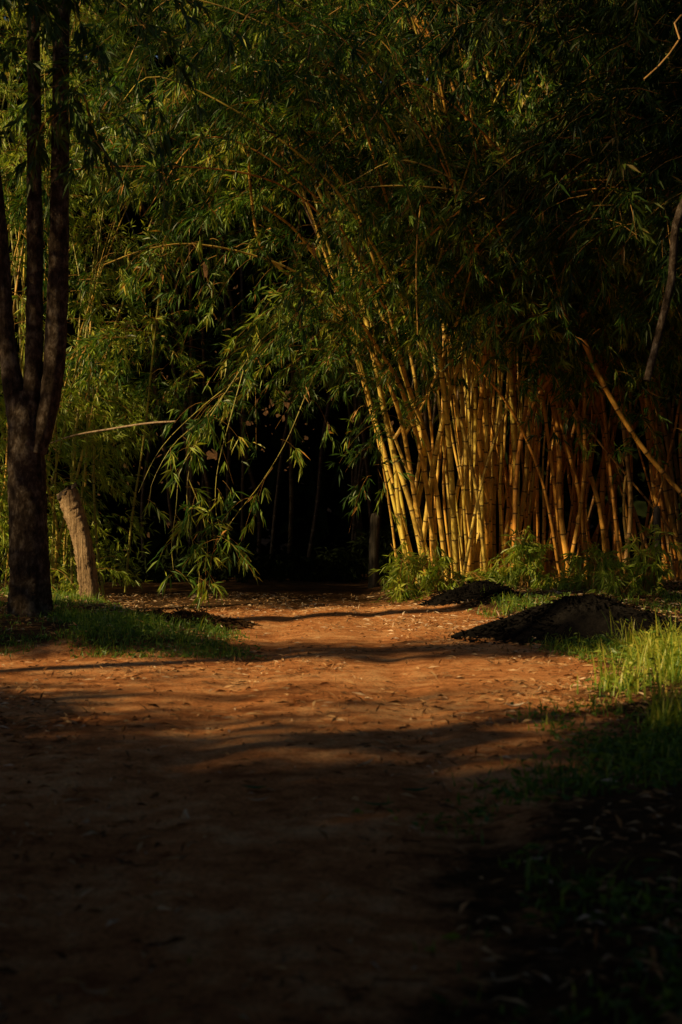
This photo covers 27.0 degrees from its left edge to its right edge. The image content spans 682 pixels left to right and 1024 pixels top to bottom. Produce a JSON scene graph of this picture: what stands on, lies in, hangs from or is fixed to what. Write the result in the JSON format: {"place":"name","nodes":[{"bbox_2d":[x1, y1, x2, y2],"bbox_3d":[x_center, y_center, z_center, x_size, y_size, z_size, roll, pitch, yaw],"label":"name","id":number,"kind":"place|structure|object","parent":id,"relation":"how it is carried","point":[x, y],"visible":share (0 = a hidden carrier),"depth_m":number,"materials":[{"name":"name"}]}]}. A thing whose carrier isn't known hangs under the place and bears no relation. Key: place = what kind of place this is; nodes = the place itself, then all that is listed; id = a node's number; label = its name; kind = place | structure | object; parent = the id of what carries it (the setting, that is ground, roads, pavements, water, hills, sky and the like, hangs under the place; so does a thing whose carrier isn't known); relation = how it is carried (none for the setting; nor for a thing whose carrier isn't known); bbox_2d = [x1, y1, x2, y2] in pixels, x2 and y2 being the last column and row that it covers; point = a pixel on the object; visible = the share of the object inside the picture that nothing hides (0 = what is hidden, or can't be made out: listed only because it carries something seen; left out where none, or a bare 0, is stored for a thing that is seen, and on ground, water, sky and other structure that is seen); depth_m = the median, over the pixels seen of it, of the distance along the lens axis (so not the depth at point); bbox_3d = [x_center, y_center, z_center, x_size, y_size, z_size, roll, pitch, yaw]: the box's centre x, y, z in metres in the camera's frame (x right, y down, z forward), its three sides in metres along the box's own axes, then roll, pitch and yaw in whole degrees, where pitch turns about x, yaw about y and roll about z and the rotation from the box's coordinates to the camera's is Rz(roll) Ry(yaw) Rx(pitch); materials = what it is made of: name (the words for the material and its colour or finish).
{"place":"outdoors","nodes":[
{"label":"outdoors","id":0,"kind":"place"},
{"bbox_2d":[0,585,269,659],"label":"grass","id":1,"kind":"structure","parent":0,"point":[91,621],"depth_m":12.61,"materials":[{"name":"green plant"}]},
{"bbox_2d":[0,579,612,1023],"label":"road","id":2,"kind":"structure","parent":0,"point":[284,889],"depth_m":5.84,"materials":[{"name":"brown soil"}]},
{"bbox_2d":[180,809,188,819],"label":"fallen leaf","id":3,"kind":"object","parent":2,"relation":"on","point":[185,816],"visible":1,"depth_m":5.36,"materials":[{"name":"plant"}]},
{"bbox_2d":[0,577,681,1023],"bbox_3d":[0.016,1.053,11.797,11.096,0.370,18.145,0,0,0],"label":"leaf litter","id":4,"kind":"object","parent":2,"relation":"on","point":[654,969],"visible":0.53,"depth_m":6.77,"materials":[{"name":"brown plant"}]},
{"bbox_2d":[352,757,373,764],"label":"fallen leaf","id":5,"kind":"object","parent":2,"relation":"on","point":[366,762],"visible":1,"depth_m":6.63,"materials":[{"name":"brown plant"}]},
{"bbox_2d":[362,801,394,805],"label":"fallen leaf","id":6,"kind":"object","parent":2,"relation":"on","point":[377,804],"visible":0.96,"depth_m":5.67,"materials":[{"name":"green plant"}]},
{"bbox_2d":[505,702,524,706],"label":"fallen leaf","id":7,"kind":"object","parent":2,"relation":"on","point":[515,705],"visible":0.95,"depth_m":8.69,"materials":[{"name":"beige plant"}]},
{"bbox_2d":[0,126,681,1023],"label":"ground","id":8,"kind":"structure","parent":0,"point":[440,888],"depth_m":4.50,"materials":[{"name":"green plant"}]},
{"bbox_2d":[56,482,99,599],"bbox_3d":[-3.146,0.432,17.100,0.540,1.591,0.266,0,0,0],"label":"tree trunk","id":9,"kind":"object","parent":8,"relation":"on","point":[71,507],"visible":0.77,"depth_m":17.00,"materials":[{"name":"brown wood"}]},
{"bbox_2d":[0,0,220,595],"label":"bamboo clump","id":10,"kind":"object","parent":8,"relation":"on","point":[90,443],"visible":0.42,"depth_m":20.83,"materials":[{"name":"plant"}]},
{"bbox_2d":[0,0,286,616],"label":"tree","id":11,"kind":"object","parent":8,"relation":"on","point":[32,397],"visible":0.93,"depth_m":14.36,"materials":[{"name":"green plant"}]},
{"bbox_2d":[133,603,262,631],"bbox_3d":[-1.582,1.131,14.931,1.585,0.360,1.905,0,0,0],"label":"litter heap","id":12,"kind":"object","parent":8,"relation":"on","point":[186,615],"visible":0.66,"depth_m":14.70,"materials":[{"name":"brown plant"}]},
{"bbox_2d":[0,512,448,584],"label":"undergrowth","id":13,"kind":"object","parent":8,"relation":"on","point":[334,566],"visible":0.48,"depth_m":24.80,"materials":[{"name":"green plant"}]},
{"bbox_2d":[0,0,511,609],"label":"bamboo clump","id":14,"kind":"object","parent":8,"relation":"on","point":[184,386],"visible":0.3,"depth_m":22.34,"materials":[{"name":"green plant"}]},
{"bbox_2d":[0,0,681,565],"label":"background thicket","id":15,"kind":"object","parent":8,"relation":"on","point":[334,526],"visible":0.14,"depth_m":31.82,"materials":[{"name":"green plant"}]},
{"bbox_2d":[20,0,681,592],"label":"bamboo clump","id":16,"kind":"object","parent":8,"relation":"on","point":[282,88],"visible":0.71,"depth_m":17.75,"materials":[{"name":"green plant"}]},
{"bbox_2d":[368,512,380,587],"bbox_3d":[0.531,0.628,22.601,0.206,1.246,0.172,0,0,0],"label":"wooden post","id":17,"kind":"object","parent":8,"relation":"on","point":[374,532],"visible":0.91,"depth_m":22.53,"materials":[{"name":"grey wood"}]},
{"bbox_2d":[367,539,451,602],"bbox_3d":[0.898,0.971,18.973,1.200,1.283,1.105,0,0,-27],"label":"bamboo shoot bush","id":18,"kind":"object","parent":8,"relation":"on","point":[401,592],"visible":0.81,"depth_m":18.88,"materials":[{"name":"green plant"}]},
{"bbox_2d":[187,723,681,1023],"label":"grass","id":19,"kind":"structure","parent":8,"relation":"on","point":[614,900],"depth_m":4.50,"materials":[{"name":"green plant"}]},
{"bbox_2d":[200,0,681,581],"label":"bamboo clump","id":20,"kind":"object","parent":8,"relation":"on","point":[654,416],"visible":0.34,"depth_m":19.37,"materials":[{"name":"green plant"}]},
{"bbox_2d":[404,556,480,601],"bbox_3d":[1.369,1.032,18.929,1.155,0.928,1.017,0,0,0],"label":"bamboo shoot bush","id":21,"kind":"object","parent":8,"relation":"on","point":[438,582],"visible":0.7,"depth_m":18.77,"materials":[{"name":"green plant"}]},
{"bbox_2d":[417,579,523,605],"bbox_3d":[1.616,1.059,18.001,1.519,0.408,1.152,0,0,0],"label":"mulch heap","id":22,"kind":"object","parent":8,"relation":"on","point":[469,591],"visible":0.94,"depth_m":17.81,"materials":[{"name":"brown soil"}]},
{"bbox_2d":[461,560,526,584],"bbox_3d":[2.013,1.015,18.908,1.005,0.881,0.935,0,0,0],"label":"bamboo shoot bush","id":23,"kind":"object","parent":8,"relation":"on","point":[482,575],"visible":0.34,"depth_m":18.80,"materials":[{"name":"green plant"}]},
{"bbox_2d":[481,976,517,980],"bbox_3d":[0.402,1.177,3.584,0.100,0.013,0.022,0,0,-6],"label":"fallen leaf","id":24,"kind":"object","parent":8,"relation":"on","point":[503,979],"visible":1,"depth_m":3.59,"materials":[{"name":"brown plant"}]},
{"bbox_2d":[489,525,558,589],"bbox_3d":[2.467,0.750,18.458,0.942,1.167,1.099,0,0,28],"label":"bamboo shoot bush","id":25,"kind":"object","parent":8,"relation":"on","point":[521,559],"visible":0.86,"depth_m":18.31,"materials":[{"name":"green plant"}]},
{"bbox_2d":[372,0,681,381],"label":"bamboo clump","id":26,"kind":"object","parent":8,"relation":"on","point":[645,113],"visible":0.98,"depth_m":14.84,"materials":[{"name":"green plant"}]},
{"bbox_2d":[525,551,596,591],"bbox_3d":[2.874,0.990,18.306,1.188,0.991,0.875,0,0,-30],"label":"bamboo shoot bush","id":27,"kind":"object","parent":8,"relation":"on","point":[562,580],"visible":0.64,"depth_m":18.22,"materials":[{"name":"green plant"}]},
{"bbox_2d":[451,593,681,645],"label":"mulch heap","id":28,"kind":"object","parent":8,"relation":"on","point":[583,616],"visible":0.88,"depth_m":13.17,"materials":[{"name":"brown soil"}]},
{"bbox_2d":[507,610,681,795],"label":"grass","id":29,"kind":"structure","parent":8,"relation":"on","point":[662,656],"depth_m":8.75,"materials":[{"name":"green plant"}]},
{"bbox_2d":[557,537,639,593],"bbox_3d":[3.301,0.849,18.041,1.082,1.095,0.869,0,0,-41],"label":"bamboo shoot bush","id":30,"kind":"object","parent":8,"relation":"on","point":[602,564],"visible":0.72,"depth_m":17.92,"materials":[{"name":"green plant"}]},
{"bbox_2d":[584,557,656,595],"bbox_3d":[3.449,1.012,17.678,1.038,0.962,0.848,0,0,20],"label":"bamboo shoot bush","id":31,"kind":"object","parent":8,"relation":"on","point":[612,578],"visible":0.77,"depth_m":17.57,"materials":[{"name":"green plant"}]},
{"bbox_2d":[620,522,681,595],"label":"bamboo shoot bush","id":32,"kind":"object","parent":8,"relation":"on","point":[645,562],"visible":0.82,"depth_m":17.74,"materials":[{"name":"green plant"}]},
{"bbox_2d":[653,506,661,586],"bbox_3d":[4.051,0.477,18.198,0.104,1.115,0.103,0,0,-34],"label":"wooden post","id":33,"kind":"object","parent":8,"relation":"on","point":[656,515],"visible":0.42,"depth_m":18.16,"materials":[{"name":"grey wood"}]},
{"bbox_2d":[414,570,681,618],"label":"grass","id":34,"kind":"structure","parent":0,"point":[513,599],"depth_m":16.81,"materials":[{"name":"green plant"}]}
]}

